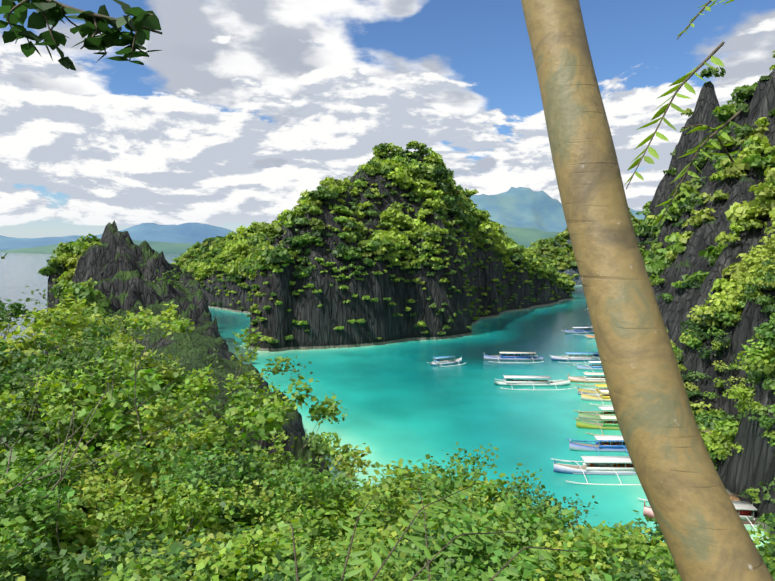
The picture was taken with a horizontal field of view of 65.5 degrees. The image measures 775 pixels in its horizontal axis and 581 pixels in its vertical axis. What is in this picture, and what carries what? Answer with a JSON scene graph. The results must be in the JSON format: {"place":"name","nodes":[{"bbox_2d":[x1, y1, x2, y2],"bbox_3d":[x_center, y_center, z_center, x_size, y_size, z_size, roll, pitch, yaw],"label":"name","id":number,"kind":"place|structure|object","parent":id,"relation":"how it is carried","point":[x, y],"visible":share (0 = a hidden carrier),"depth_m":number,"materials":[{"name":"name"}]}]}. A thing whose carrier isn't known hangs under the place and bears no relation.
{"place":"outdoors","nodes":[
{"label":"outdoors","id":0,"kind":"place"},
{"bbox_2d":[0,249,185,295],"bbox_3d":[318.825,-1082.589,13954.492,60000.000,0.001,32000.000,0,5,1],"label":"sea","id":1,"kind":"structure","parent":0,"point":[19,273],"depth_m":880.37,"materials":[{"name":"grey liquid"}]},
{"bbox_2d":[0,222,235,248],"bbox_3d":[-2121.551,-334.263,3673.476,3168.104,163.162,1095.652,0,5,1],"label":"distant hills","id":2,"kind":"structure","parent":0,"point":[193,233],"depth_m":3571.42,"materials":[{"name":"blue"}]},
{"bbox_2d":[0,227,560,252],"bbox_3d":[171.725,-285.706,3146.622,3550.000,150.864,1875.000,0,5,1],"label":"distant hills","id":3,"kind":"structure","parent":0,"point":[525,237],"depth_m":2538.43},
{"bbox_2d":[0,0,742,580],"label":"leafy branches","id":4,"kind":"object","parent":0,"point":[108,36],"depth_m":3.03,"materials":[{"name":"green plant"}]},
{"bbox_2d":[194,151,572,351],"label":"island terrain","id":5,"kind":"structure","parent":0,"point":[382,322],"depth_m":242.15,"materials":[{"name":"grey stone"}]},
{"bbox_2d":[171,140,575,344],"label":"tree foliage","id":6,"kind":"object","parent":5,"relation":"on","point":[233,245],"visible":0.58,"depth_m":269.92,"materials":[{"name":"green plant"}]},
{"bbox_2d":[0,286,769,547],"bbox_3d":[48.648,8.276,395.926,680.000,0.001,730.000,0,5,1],"label":"water","id":7,"kind":"structure","parent":0,"point":[405,401],"depth_m":152.62,"materials":[{"name":"teal liquid"}]},
{"bbox_2d":[427,355,464,366],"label":"boat","id":8,"kind":"object","parent":7,"relation":"on","point":[439,361],"visible":0.98,"depth_m":196.54,"materials":[{"name":"paint"}]},
{"bbox_2d":[484,352,543,362],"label":"boat","id":9,"kind":"object","parent":7,"relation":"on","point":[530,356],"visible":0.98,"depth_m":204.07,"materials":[{"name":"paint"}]},
{"bbox_2d":[494,375,571,389],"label":"boat","id":10,"kind":"object","parent":7,"relation":"on","point":[508,380],"visible":0.96,"depth_m":167.50,"materials":[{"name":"paint"}]},
{"bbox_2d":[551,352,599,362],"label":"boat","id":11,"kind":"object","parent":7,"relation":"on","point":[595,357],"visible":0.81,"depth_m":203.72,"materials":[{"name":"paint"}]},
{"bbox_2d":[561,327,593,334],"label":"boat","id":12,"kind":"object","parent":7,"relation":"on","point":[589,330],"visible":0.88,"depth_m":264.62,"materials":[{"name":"paint"}]},
{"bbox_2d":[568,372,605,385],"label":"boat","id":13,"kind":"object","parent":7,"relation":"on","point":[591,379],"visible":0.65,"depth_m":172.05,"materials":[{"name":"paint"}]},
{"bbox_2d":[573,361,602,371],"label":"boat","id":14,"kind":"object","parent":7,"relation":"on","point":[591,367],"visible":0.46,"depth_m":188.52,"materials":[{"name":"paint"}]},
{"bbox_2d":[583,335,594,339],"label":"boat","id":15,"kind":"object","parent":7,"relation":"on","point":[590,337],"visible":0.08,"depth_m":249.85,"materials":[{"name":"paint"}]},
{"bbox_2d":[576,384,607,395],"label":"boat","id":16,"kind":"object","parent":7,"relation":"on","point":[594,391],"visible":0.27,"depth_m":157.94,"materials":[{"name":"paint"}]},
{"bbox_2d":[573,406,614,419],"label":"boat","id":17,"kind":"object","parent":7,"relation":"on","point":[587,415],"visible":0.33,"depth_m":136.01,"materials":[{"name":"paint"}]},
{"bbox_2d":[578,390,610,405],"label":"boat","id":18,"kind":"object","parent":7,"relation":"on","point":[602,397],"visible":0.27,"depth_m":151.85,"materials":[{"name":"paint"}]},
{"bbox_2d":[551,456,640,485],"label":"boat","id":19,"kind":"object","parent":7,"relation":"on","point":[608,465],"visible":0.71,"depth_m":103.90,"materials":[{"name":"paint"}]},
{"bbox_2d":[574,415,619,435],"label":"boat","id":20,"kind":"object","parent":7,"relation":"on","point":[608,422],"visible":0.38,"depth_m":129.29,"materials":[{"name":"paint"}]},
{"bbox_2d":[566,435,628,457],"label":"boat","id":21,"kind":"object","parent":7,"relation":"on","point":[603,443],"visible":0.48,"depth_m":115.38,"materials":[{"name":"paint"}]},
{"bbox_2d":[637,498,768,538],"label":"boat","id":22,"kind":"object","parent":7,"relation":"on","point":[744,509],"visible":0.25,"depth_m":85.61,"materials":[{"name":"paint"}]},
{"bbox_2d":[0,0,774,237],"label":"sky","id":23,"kind":"structure","parent":0,"point":[244,107],"materials":[{"name":"white"}]},
{"bbox_2d":[45,69,774,536],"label":"rock cliffs","id":24,"kind":"structure","parent":0,"point":[117,265],"depth_m":153.49,"materials":[{"name":"grey stone"}]},
{"bbox_2d":[0,253,774,580],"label":"bushes","id":25,"kind":"object","parent":24,"relation":"on","point":[124,533],"depth_m":13.64,"materials":[{"name":"green plant"}]},
{"bbox_2d":[38,51,774,355],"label":"foliage","id":26,"kind":"object","parent":24,"relation":"on","point":[745,215],"visible":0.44,"depth_m":166.28,"materials":[{"name":"green plant"}]},
{"bbox_2d":[97,221,774,561],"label":"tree foliage","id":27,"kind":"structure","parent":24,"relation":"on","point":[725,308],"depth_m":112.62,"materials":[{"name":"green plant"}]},
{"bbox_2d":[521,0,773,580],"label":"tree trunk","id":28,"kind":"object","parent":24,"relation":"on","point":[705,533],"visible":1,"depth_m":2.08,"materials":[{"name":"brown plant"}]},
{"bbox_2d":[728,492,745,500],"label":"wooden jetty boardwalk","id":29,"kind":"structure","parent":24,"relation":"on","point":[733,497],"depth_m":91.13,"materials":[{"name":"brown wood"}]},
{"bbox_2d":[470,187,644,231],"bbox_3d":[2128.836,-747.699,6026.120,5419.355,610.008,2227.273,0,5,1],"label":"distant mountains","id":30,"kind":"structure","parent":0,"point":[524,207],"depth_m":5932.85,"materials":[{"name":"blue"}]},
{"bbox_2d":[551,232,635,285],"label":"island terrain","id":31,"kind":"structure","parent":0,"point":[571,271],"depth_m":552.54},
{"bbox_2d":[527,207,643,275],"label":"tree foliage","id":32,"kind":"object","parent":31,"relation":"on","point":[548,250],"visible":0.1,"depth_m":575.72,"materials":[{"name":"green plant"}]}
]}

